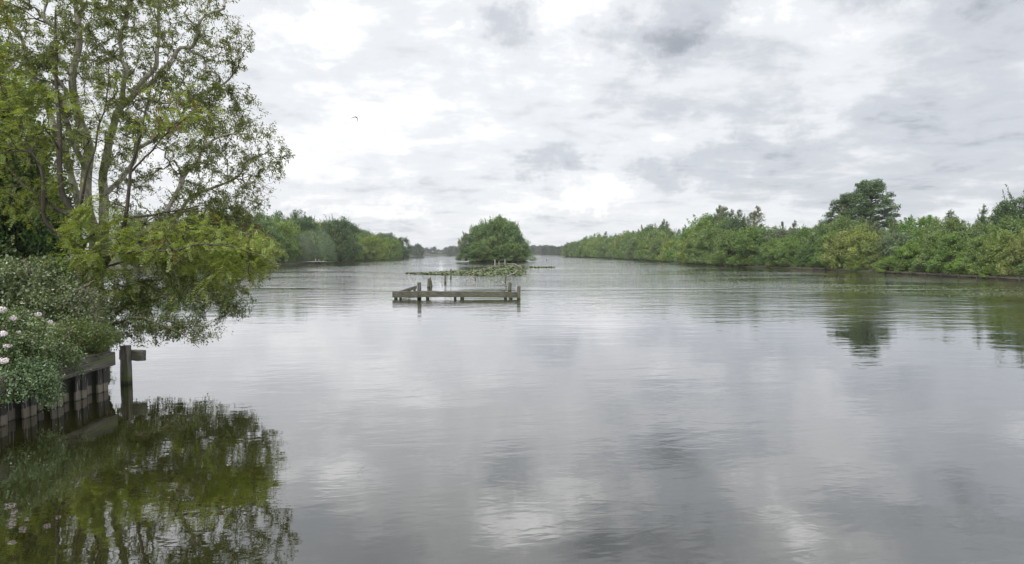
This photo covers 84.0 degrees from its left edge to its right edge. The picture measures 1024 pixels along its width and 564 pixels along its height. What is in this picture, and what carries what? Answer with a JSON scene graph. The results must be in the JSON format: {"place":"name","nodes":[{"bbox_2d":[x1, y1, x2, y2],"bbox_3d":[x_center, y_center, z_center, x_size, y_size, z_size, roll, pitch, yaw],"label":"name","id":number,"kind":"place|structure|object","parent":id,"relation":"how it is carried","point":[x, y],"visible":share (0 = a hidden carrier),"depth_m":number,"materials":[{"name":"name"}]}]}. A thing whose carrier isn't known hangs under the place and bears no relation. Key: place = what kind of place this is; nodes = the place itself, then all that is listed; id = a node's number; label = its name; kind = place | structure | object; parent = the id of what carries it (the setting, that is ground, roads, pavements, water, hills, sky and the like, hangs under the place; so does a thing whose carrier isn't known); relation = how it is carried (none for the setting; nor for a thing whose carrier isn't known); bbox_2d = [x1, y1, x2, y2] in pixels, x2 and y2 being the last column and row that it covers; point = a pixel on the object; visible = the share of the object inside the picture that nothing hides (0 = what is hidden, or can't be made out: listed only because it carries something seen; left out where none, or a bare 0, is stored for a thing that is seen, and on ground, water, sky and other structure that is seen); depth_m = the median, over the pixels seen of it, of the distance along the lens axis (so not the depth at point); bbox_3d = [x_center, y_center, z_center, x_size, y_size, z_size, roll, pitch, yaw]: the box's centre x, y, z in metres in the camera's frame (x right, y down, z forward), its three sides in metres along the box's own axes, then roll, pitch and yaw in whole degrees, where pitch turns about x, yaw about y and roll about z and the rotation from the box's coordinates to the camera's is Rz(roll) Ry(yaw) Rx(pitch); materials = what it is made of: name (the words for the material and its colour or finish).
{"place":"outdoors","nodes":[
{"label":"outdoors","id":0,"kind":"place"},
{"bbox_2d":[10,325,107,418],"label":"ground","id":1,"kind":"structure","parent":0,"point":[18,413],"depth_m":11.60,"materials":[{"name":"soil"}]},
{"bbox_2d":[0,181,75,313],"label":"leafy tree","id":2,"kind":"object","parent":1,"relation":"on","point":[33,236],"visible":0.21,"depth_m":17.98,"materials":[{"name":"green plant"}]},
{"bbox_2d":[0,37,79,253],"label":"leafy tree","id":3,"kind":"object","parent":1,"relation":"on","point":[33,103],"visible":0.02,"depth_m":21.03,"materials":[{"name":"green plant"}]},
{"bbox_2d":[0,303,87,372],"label":"flowering bush","id":4,"kind":"object","parent":1,"relation":"on","point":[11,347],"visible":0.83,"depth_m":10.63,"materials":[{"name":"green plant"}]},
{"bbox_2d":[0,141,88,313],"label":"leafy tree","id":5,"kind":"object","parent":1,"relation":"on","point":[4,226],"visible":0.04,"depth_m":18.97,"materials":[{"name":"green plant"}]},
{"bbox_2d":[0,352,91,412],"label":"trailing creeper","id":6,"kind":"object","parent":1,"relation":"on","point":[45,380],"visible":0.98,"depth_m":10.19,"materials":[{"name":"green plant"}]},
{"bbox_2d":[15,254,88,330],"bbox_3d":[-13.643,0.257,17.128,3.095,2.328,2.409,0,3,0],"label":"bush","id":7,"kind":"object","parent":1,"relation":"on","point":[60,272],"visible":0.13,"depth_m":16.68,"materials":[{"name":"green plant"}]},
{"bbox_2d":[0,84,105,315],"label":"leafy tree","id":8,"kind":"object","parent":1,"relation":"on","point":[6,251],"visible":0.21,"depth_m":17.74,"materials":[{"name":"green plant"}]},
{"bbox_2d":[0,254,119,335],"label":"grey green shrub","id":9,"kind":"object","parent":1,"relation":"on","point":[24,286],"visible":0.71,"depth_m":13.13,"materials":[{"name":"green plant"}]},
{"bbox_2d":[36,313,128,358],"bbox_3d":[-9.039,1.203,12.138,1.536,1.135,1.760,2,3,32],"label":"bank bramble","id":10,"kind":"object","parent":1,"relation":"on","point":[94,338],"visible":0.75,"depth_m":11.94,"materials":[{"name":"green plant"}]},
{"bbox_2d":[0,0,280,322],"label":"ash tree","id":11,"kind":"object","parent":1,"relation":"on","point":[97,258],"visible":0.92,"depth_m":14.45,"materials":[{"name":"green plant"}]},
{"bbox_2d":[0,0,295,326],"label":"contorted willow","id":12,"kind":"object","parent":1,"relation":"on","point":[219,206],"visible":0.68,"depth_m":15.79,"materials":[{"name":"green plant"}]},
{"bbox_2d":[62,268,258,347],"bbox_3d":[-9.113,0.793,14.692,4.662,2.272,2.473,0,3,0],"label":"overhanging shrub","id":13,"kind":"object","parent":1,"relation":"on","point":[176,328],"visible":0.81,"depth_m":14.40,"materials":[{"name":"green plant"}]},
{"bbox_2d":[65,254,446,270],"bbox_3d":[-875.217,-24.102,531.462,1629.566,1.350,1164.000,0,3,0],"label":"ground","id":14,"kind":"structure","parent":0,"point":[119,266],"depth_m":162.11,"materials":[{"name":"green plant"}]},
{"bbox_2d":[111,210,156,263],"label":"tree","id":15,"kind":"object","parent":14,"relation":"on","point":[141,211],"visible":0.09,"depth_m":122.97,"materials":[{"name":"green plant"}]},
{"bbox_2d":[253,210,283,241],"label":"tree","id":16,"kind":"object","parent":14,"relation":"on","point":[268,218],"visible":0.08,"depth_m":179.27,"materials":[{"name":"green plant"}]},
{"bbox_2d":[250,217,288,260],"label":"tree","id":17,"kind":"object","parent":14,"relation":"on","point":[274,232],"visible":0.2,"depth_m":157.14,"materials":[{"name":"green plant"}]},
{"bbox_2d":[258,219,302,258],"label":"tree","id":18,"kind":"object","parent":14,"relation":"on","point":[283,226],"visible":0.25,"depth_m":165.13,"materials":[{"name":"green plant"}]},
{"bbox_2d":[276,237,299,262],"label":"willow bush","id":19,"kind":"object","parent":14,"relation":"on","point":[291,245],"visible":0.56,"depth_m":159.85,"materials":[{"name":"green plant"}]},
{"bbox_2d":[267,217,319,260],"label":"tree","id":20,"kind":"object","parent":14,"relation":"on","point":[297,227],"visible":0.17,"depth_m":172.19,"materials":[{"name":"green plant"}]},
{"bbox_2d":[283,234,308,261],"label":"willow bush","id":21,"kind":"object","parent":14,"relation":"on","point":[294,256],"visible":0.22,"depth_m":165.48,"materials":[{"name":"green plant"}]},
{"bbox_2d":[287,208,316,256],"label":"oak tree","id":22,"kind":"object","parent":14,"relation":"on","point":[303,222],"visible":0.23,"depth_m":183.44,"materials":[{"name":"green plant"}]},
{"bbox_2d":[288,232,316,260],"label":"willow tree","id":23,"kind":"object","parent":14,"relation":"on","point":[307,247],"visible":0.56,"depth_m":167.63,"materials":[{"name":"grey plant"}]},
{"bbox_2d":[301,235,327,260],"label":"willow bush","id":24,"kind":"object","parent":14,"relation":"on","point":[320,259],"visible":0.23,"depth_m":177.23,"materials":[{"name":"green plant"}]},
{"bbox_2d":[302,228,337,261],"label":"willow tree","id":25,"kind":"object","parent":14,"relation":"on","point":[326,244],"visible":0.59,"depth_m":175.78,"materials":[{"name":"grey plant"}]},
{"bbox_2d":[317,216,355,260],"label":"oak tree","id":26,"kind":"object","parent":14,"relation":"on","point":[346,234],"visible":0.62,"depth_m":198.36,"materials":[{"name":"green plant"}]},
{"bbox_2d":[335,220,362,259],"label":"oak tree","id":27,"kind":"object","parent":14,"relation":"on","point":[353,227],"visible":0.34,"depth_m":214.53,"materials":[{"name":"green plant"}]},
{"bbox_2d":[357,234,392,259],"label":"willow tree","id":28,"kind":"object","parent":14,"relation":"on","point":[371,240],"visible":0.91,"depth_m":240.81,"materials":[{"name":"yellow plant"}]},
{"bbox_2d":[381,237,402,258],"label":"willow tree","id":29,"kind":"object","parent":14,"relation":"on","point":[393,242],"visible":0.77,"depth_m":277.17,"materials":[{"name":"green plant"}]},
{"bbox_2d":[398,236,411,257],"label":"oak tree","id":30,"kind":"object","parent":14,"relation":"on","point":[406,251],"visible":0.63,"depth_m":343.94,"materials":[{"name":"green plant"}]},
{"bbox_2d":[469,260,527,261],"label":"island","id":31,"kind":"structure","parent":0,"point":[498,261],"depth_m":187.40,"materials":[{"name":"soil"}]},
{"bbox_2d":[455,232,477,260],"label":"island tree","id":32,"kind":"object","parent":31,"relation":"on","point":[464,240],"visible":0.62,"depth_m":190.33,"materials":[{"name":"green plant"}]},
{"bbox_2d":[465,241,489,260],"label":"island tree","id":33,"kind":"object","parent":31,"relation":"on","point":[473,247],"visible":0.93,"depth_m":185.36,"materials":[{"name":"green plant"}]},
{"bbox_2d":[468,218,496,259],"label":"island tree","id":34,"kind":"object","parent":31,"relation":"on","point":[480,230],"visible":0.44,"depth_m":190.72,"materials":[{"name":"green plant"}]},
{"bbox_2d":[478,235,499,260],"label":"island tree","id":35,"kind":"object","parent":31,"relation":"on","point":[491,240],"visible":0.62,"depth_m":186.97,"materials":[{"name":"green plant"}]},
{"bbox_2d":[479,249,499,260],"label":"island tree","id":36,"kind":"object","parent":31,"relation":"on","point":[489,253],"visible":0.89,"depth_m":183.72,"materials":[{"name":"green plant"}]},
{"bbox_2d":[480,216,516,259],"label":"island tree","id":37,"kind":"object","parent":31,"relation":"on","point":[498,223],"visible":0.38,"depth_m":191.82,"materials":[{"name":"green plant"}]},
{"bbox_2d":[487,243,514,260],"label":"island tree","id":38,"kind":"object","parent":31,"relation":"on","point":[501,251],"visible":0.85,"depth_m":184.68,"materials":[{"name":"green plant"}]},
{"bbox_2d":[499,243,524,260],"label":"island tree","id":39,"kind":"object","parent":31,"relation":"on","point":[516,247],"visible":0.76,"depth_m":185.77,"materials":[{"name":"green plant"}]},
{"bbox_2d":[495,220,530,260],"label":"island tree","id":40,"kind":"object","parent":31,"relation":"on","point":[515,231],"visible":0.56,"depth_m":191.89,"materials":[{"name":"green plant"}]},
{"bbox_2d":[0,255,1023,563],"bbox_3d":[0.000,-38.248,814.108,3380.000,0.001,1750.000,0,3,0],"label":"water","id":41,"kind":"structure","parent":0,"point":[592,411],"depth_m":9.75,"materials":[{"name":"grey liquid"}]},
{"bbox_2d":[0,351,115,426],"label":"retaining wall","id":42,"kind":"structure","parent":41,"relation":"in","point":[83,388],"depth_m":11.48,"materials":[{"name":"grey wood"}]},
{"bbox_2d":[119,345,145,383],"bbox_3d":[-8.841,2.245,13.193,0.583,1.580,0.352,0,3,0],"label":"mooring post","id":43,"kind":"object","parent":41,"relation":"in","point":[127,355],"visible":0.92,"depth_m":13.06,"materials":[{"name":"grey wood"}]},
{"bbox_2d":[392,282,520,298],"bbox_3d":[-3.636,0.714,40.551,8.385,1.670,7.087,0,3,0],"label":"timber frame","id":44,"kind":"object","parent":41,"relation":"in","point":[410,293],"visible":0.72,"depth_m":37.18,"materials":[{"name":"grey wood"}]},
{"bbox_2d":[405,264,525,276],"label":"lily pads","id":45,"kind":"object","parent":41,"relation":"on","point":[497,270],"visible":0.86,"depth_m":84.83,"materials":[{"name":"green plant"}]},
{"bbox_2d":[698,276,1022,296],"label":"lily pads","id":46,"kind":"object","parent":41,"relation":"on","point":[925,287],"visible":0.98,"depth_m":48.17,"materials":[{"name":"green plant"}]},
{"bbox_2d":[0,0,1023,252],"label":"sky","id":47,"kind":"structure","parent":0,"point":[565,120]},
{"bbox_2d":[565,256,1023,279],"bbox_3d":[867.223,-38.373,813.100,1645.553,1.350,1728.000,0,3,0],"label":"ground","id":48,"kind":"structure","parent":0,"point":[789,266],"depth_m":107.10,"materials":[{"name":"green plant"}]},
{"bbox_2d":[608,231,628,256],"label":"willow bush","id":49,"kind":"object","parent":48,"relation":"on","point":[617,240],"visible":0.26,"depth_m":307.07,"materials":[{"name":"green plant"}]},
{"bbox_2d":[642,228,666,259],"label":"willow bush","id":50,"kind":"object","parent":48,"relation":"on","point":[649,238],"visible":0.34,"depth_m":219.34,"materials":[{"name":"green plant"}]},
{"bbox_2d":[648,238,669,259],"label":"willow bush","id":51,"kind":"object","parent":48,"relation":"on","point":[654,245],"visible":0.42,"depth_m":208.75,"materials":[{"name":"green plant"}]},
{"bbox_2d":[656,239,677,260],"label":"willow bush","id":52,"kind":"object","parent":48,"relation":"on","point":[671,243],"visible":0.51,"depth_m":192.33,"materials":[{"name":"green plant"}]},
{"bbox_2d":[663,227,692,261],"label":"tree","id":53,"kind":"object","parent":48,"relation":"on","point":[681,237],"visible":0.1,"depth_m":183.88,"materials":[{"name":"green plant"}]},
{"bbox_2d":[673,232,701,262],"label":"willow bush","id":54,"kind":"object","parent":48,"relation":"on","point":[679,254],"visible":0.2,"depth_m":161.42,"materials":[{"name":"green plant"}]},
{"bbox_2d":[683,231,704,262],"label":"willow bush","id":55,"kind":"object","parent":48,"relation":"on","point":[689,246],"visible":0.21,"depth_m":156.89,"materials":[{"name":"green plant"}]},
{"bbox_2d":[684,213,716,230],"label":"tree","id":56,"kind":"object","parent":48,"relation":"on","point":[706,216],"visible":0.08,"depth_m":183.87,"materials":[{"name":"green plant"}]},
{"bbox_2d":[689,217,715,239],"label":"tree","id":57,"kind":"object","parent":48,"relation":"on","point":[706,222],"visible":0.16,"depth_m":160.74,"materials":[{"name":"green plant"}]},
{"bbox_2d":[688,225,725,263],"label":"willow bush","id":58,"kind":"object","parent":48,"relation":"on","point":[712,232],"visible":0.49,"depth_m":145.78,"materials":[{"name":"green plant"}]},
{"bbox_2d":[699,235,729,263],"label":"willow bush","id":59,"kind":"object","parent":48,"relation":"on","point":[712,244],"visible":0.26,"depth_m":142.27,"materials":[{"name":"green plant"}]},
{"bbox_2d":[692,217,737,262],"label":"tree","id":60,"kind":"object","parent":48,"relation":"on","point":[723,224],"visible":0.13,"depth_m":148.80,"materials":[{"name":"green plant"}]},
{"bbox_2d":[704,228,740,264],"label":"willow bush","id":61,"kind":"object","parent":48,"relation":"on","point":[721,244],"visible":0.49,"depth_m":136.69,"materials":[{"name":"green plant"}]},
{"bbox_2d":[712,227,756,264],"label":"willow bush","id":62,"kind":"object","parent":48,"relation":"on","point":[732,260],"visible":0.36,"depth_m":132.64,"materials":[{"name":"green plant"}]},
{"bbox_2d":[722,213,749,253],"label":"tree","id":63,"kind":"object","parent":48,"relation":"on","point":[736,225],"visible":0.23,"depth_m":141.37,"materials":[{"name":"green plant"}]},
{"bbox_2d":[734,228,768,265],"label":"willow bush","id":64,"kind":"object","parent":48,"relation":"on","point":[752,243],"visible":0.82,"depth_m":126.75,"materials":[{"name":"green plant"}]},
{"bbox_2d":[747,205,765,227],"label":"birch tree","id":65,"kind":"object","parent":48,"relation":"on","point":[755,222],"visible":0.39,"depth_m":139.47,"materials":[{"name":"green plant"}]},
{"bbox_2d":[745,225,776,261],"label":"tree","id":66,"kind":"object","parent":48,"relation":"on","point":[764,231],"visible":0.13,"depth_m":128.46,"materials":[{"name":"green plant"}]},
{"bbox_2d":[753,241,778,263],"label":"willow bush","id":67,"kind":"object","parent":48,"relation":"on","point":[759,258],"visible":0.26,"depth_m":123.44,"materials":[{"name":"green plant"}]},
{"bbox_2d":[759,236,795,265],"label":"willow bush","id":68,"kind":"object","parent":48,"relation":"on","point":[770,242],"visible":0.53,"depth_m":118.68,"materials":[{"name":"green plant"}]},
{"bbox_2d":[756,225,799,264],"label":"tree","id":69,"kind":"object","parent":48,"relation":"on","point":[779,233],"visible":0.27,"depth_m":122.47,"materials":[{"name":"green plant"}]},
{"bbox_2d":[763,235,810,265],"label":"willow bush","id":70,"kind":"object","parent":48,"relation":"on","point":[778,251],"visible":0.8,"depth_m":114.07,"materials":[{"name":"green plant"}]},
{"bbox_2d":[786,223,821,263],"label":"tree","id":71,"kind":"object","parent":48,"relation":"on","point":[802,231],"visible":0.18,"depth_m":117.11,"materials":[{"name":"green plant"}]},
{"bbox_2d":[793,243,817,265],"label":"willow bush","id":72,"kind":"object","parent":48,"relation":"on","point":[808,254],"visible":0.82,"depth_m":109.88,"materials":[{"name":"green plant"}]},
{"bbox_2d":[800,220,842,263],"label":"tree","id":73,"kind":"object","parent":48,"relation":"on","point":[820,230],"visible":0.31,"depth_m":111.15,"materials":[{"name":"green plant"}]},
{"bbox_2d":[809,231,849,266],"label":"willow bush","id":74,"kind":"object","parent":48,"relation":"on","point":[817,263],"visible":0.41,"depth_m":105.36,"materials":[{"name":"green plant"}]},
{"bbox_2d":[818,226,865,268],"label":"willow bush","id":75,"kind":"object","parent":48,"relation":"on","point":[835,243],"visible":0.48,"depth_m":101.09,"materials":[{"name":"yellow plant"}]},
{"bbox_2d":[821,214,863,266],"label":"tree","id":76,"kind":"object","parent":48,"relation":"on","point":[839,223],"visible":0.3,"depth_m":105.01,"materials":[{"name":"green plant"}]},
{"bbox_2d":[817,192,868,232],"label":"alder tree","id":77,"kind":"object","parent":48,"relation":"on","point":[843,202],"visible":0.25,"depth_m":120.50,"materials":[{"name":"green plant"}]},
{"bbox_2d":[845,254,867,269],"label":"waterside bush","id":78,"kind":"object","parent":48,"relation":"on","point":[856,263],"visible":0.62,"depth_m":95.28,"materials":[{"name":"green plant"}]},
{"bbox_2d":[834,222,886,268],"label":"willow bush","id":79,"kind":"object","parent":48,"relation":"on","point":[864,236],"visible":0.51,"depth_m":96.96,"materials":[{"name":"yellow plant"}]},
{"bbox_2d":[841,178,900,237],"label":"alder tree","id":80,"kind":"object","parent":48,"relation":"on","point":[871,190],"visible":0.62,"depth_m":109.52,"materials":[{"name":"green plant"}]},
{"bbox_2d":[863,252,886,269],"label":"waterside bush","id":81,"kind":"object","parent":48,"relation":"on","point":[869,267],"visible":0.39,"depth_m":91.83,"materials":[{"name":"green plant"}]},
{"bbox_2d":[852,230,911,267],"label":"willow bush","id":82,"kind":"object","parent":48,"relation":"on","point":[867,246],"visible":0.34,"depth_m":92.83,"materials":[{"name":"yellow plant"}]},
{"bbox_2d":[870,256,897,271],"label":"waterside bush","id":83,"kind":"object","parent":48,"relation":"on","point":[886,264],"visible":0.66,"depth_m":88.05,"materials":[{"name":"green plant"}]},
{"bbox_2d":[873,230,918,269],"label":"willow bush","id":84,"kind":"object","parent":48,"relation":"on","point":[897,236],"visible":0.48,"depth_m":88.48,"materials":[{"name":"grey plant"}]},
{"bbox_2d":[894,258,910,272],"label":"waterside bush","id":85,"kind":"object","parent":48,"relation":"on","point":[898,267],"visible":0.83,"depth_m":84.63,"materials":[{"name":"green plant"}]},
{"bbox_2d":[791,267,1023,279],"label":"bank edging","id":86,"kind":"object","parent":48,"relation":"on","point":[977,275],"visible":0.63,"depth_m":76.34,"materials":[{"name":"brown wood"}]},
{"bbox_2d":[886,236,933,270],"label":"willow bush","id":87,"kind":"object","parent":48,"relation":"on","point":[908,247],"visible":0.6,"depth_m":84.55,"materials":[{"name":"green plant"}]},
{"bbox_2d":[893,225,928,260],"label":"tree","id":88,"kind":"object","parent":48,"relation":"on","point":[918,233],"visible":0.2,"depth_m":88.01,"materials":[{"name":"green plant"}]},
{"bbox_2d":[895,214,940,240],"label":"tree","id":89,"kind":"object","parent":48,"relation":"on","point":[920,222],"visible":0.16,"depth_m":93.07,"materials":[{"name":"green plant"}]},
{"bbox_2d":[908,256,927,272],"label":"waterside bush","id":90,"kind":"object","parent":48,"relation":"on","point":[918,268],"visible":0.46,"depth_m":81.34,"materials":[{"name":"green plant"}]},
{"bbox_2d":[911,229,955,272],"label":"willow bush","id":91,"kind":"object","parent":48,"relation":"on","point":[930,238],"visible":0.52,"depth_m":80.47,"materials":[{"name":"green plant"}]},
{"bbox_2d":[918,216,972,263],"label":"tree","id":92,"kind":"object","parent":48,"relation":"on","point":[956,226],"visible":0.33,"depth_m":82.43,"materials":[{"name":"green plant"}]},
{"bbox_2d":[924,231,975,273],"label":"willow bush","id":93,"kind":"object","parent":48,"relation":"on","point":[949,240],"visible":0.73,"depth_m":76.24,"materials":[{"name":"green plant"}]},
{"bbox_2d":[943,252,974,274],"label":"waterside bush","id":94,"kind":"object","parent":48,"relation":"on","point":[954,267],"visible":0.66,"depth_m":73.17,"materials":[{"name":"green plant"}]},
{"bbox_2d":[957,221,994,267],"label":"tree","id":95,"kind":"object","parent":48,"relation":"on","point":[975,233],"visible":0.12,"depth_m":77.31,"materials":[{"name":"green plant"}]},
{"bbox_2d":[956,234,996,273],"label":"willow bush","id":96,"kind":"object","parent":48,"relation":"on","point":[975,242],"visible":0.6,"depth_m":72.51,"materials":[{"name":"green plant"}]},
{"bbox_2d":[973,205,990,235],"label":"birch tree","id":97,"kind":"object","parent":48,"relation":"on","point":[982,219],"visible":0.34,"depth_m":82.22,"materials":[{"name":"green plant"}]},
{"bbox_2d":[966,227,1023,274],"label":"willow bush","id":98,"kind":"object","parent":48,"relation":"on","point":[1003,239],"visible":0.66,"depth_m":68.86,"materials":[{"name":"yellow plant"}]},
{"bbox_2d":[977,263,1012,276],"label":"waterside bush","id":99,"kind":"object","parent":48,"relation":"on","point":[986,270],"visible":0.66,"depth_m":68.30,"materials":[{"name":"green plant"}]},
{"bbox_2d":[980,214,1023,267],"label":"tree","id":100,"kind":"object","parent":48,"relation":"on","point":[1016,225],"visible":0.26,"depth_m":72.05,"materials":[{"name":"green plant"}]},
{"bbox_2d":[988,184,1023,250],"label":"oak tree","id":101,"kind":"object","parent":48,"relation":"on","point":[1005,204],"visible":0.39,"depth_m":77.59,"materials":[{"name":"green plant"}]},
{"bbox_2d":[995,230,1023,275],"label":"willow bush","id":102,"kind":"object","parent":48,"relation":"on","point":[1014,248],"visible":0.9,"depth_m":65.98,"materials":[{"name":"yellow plant"}]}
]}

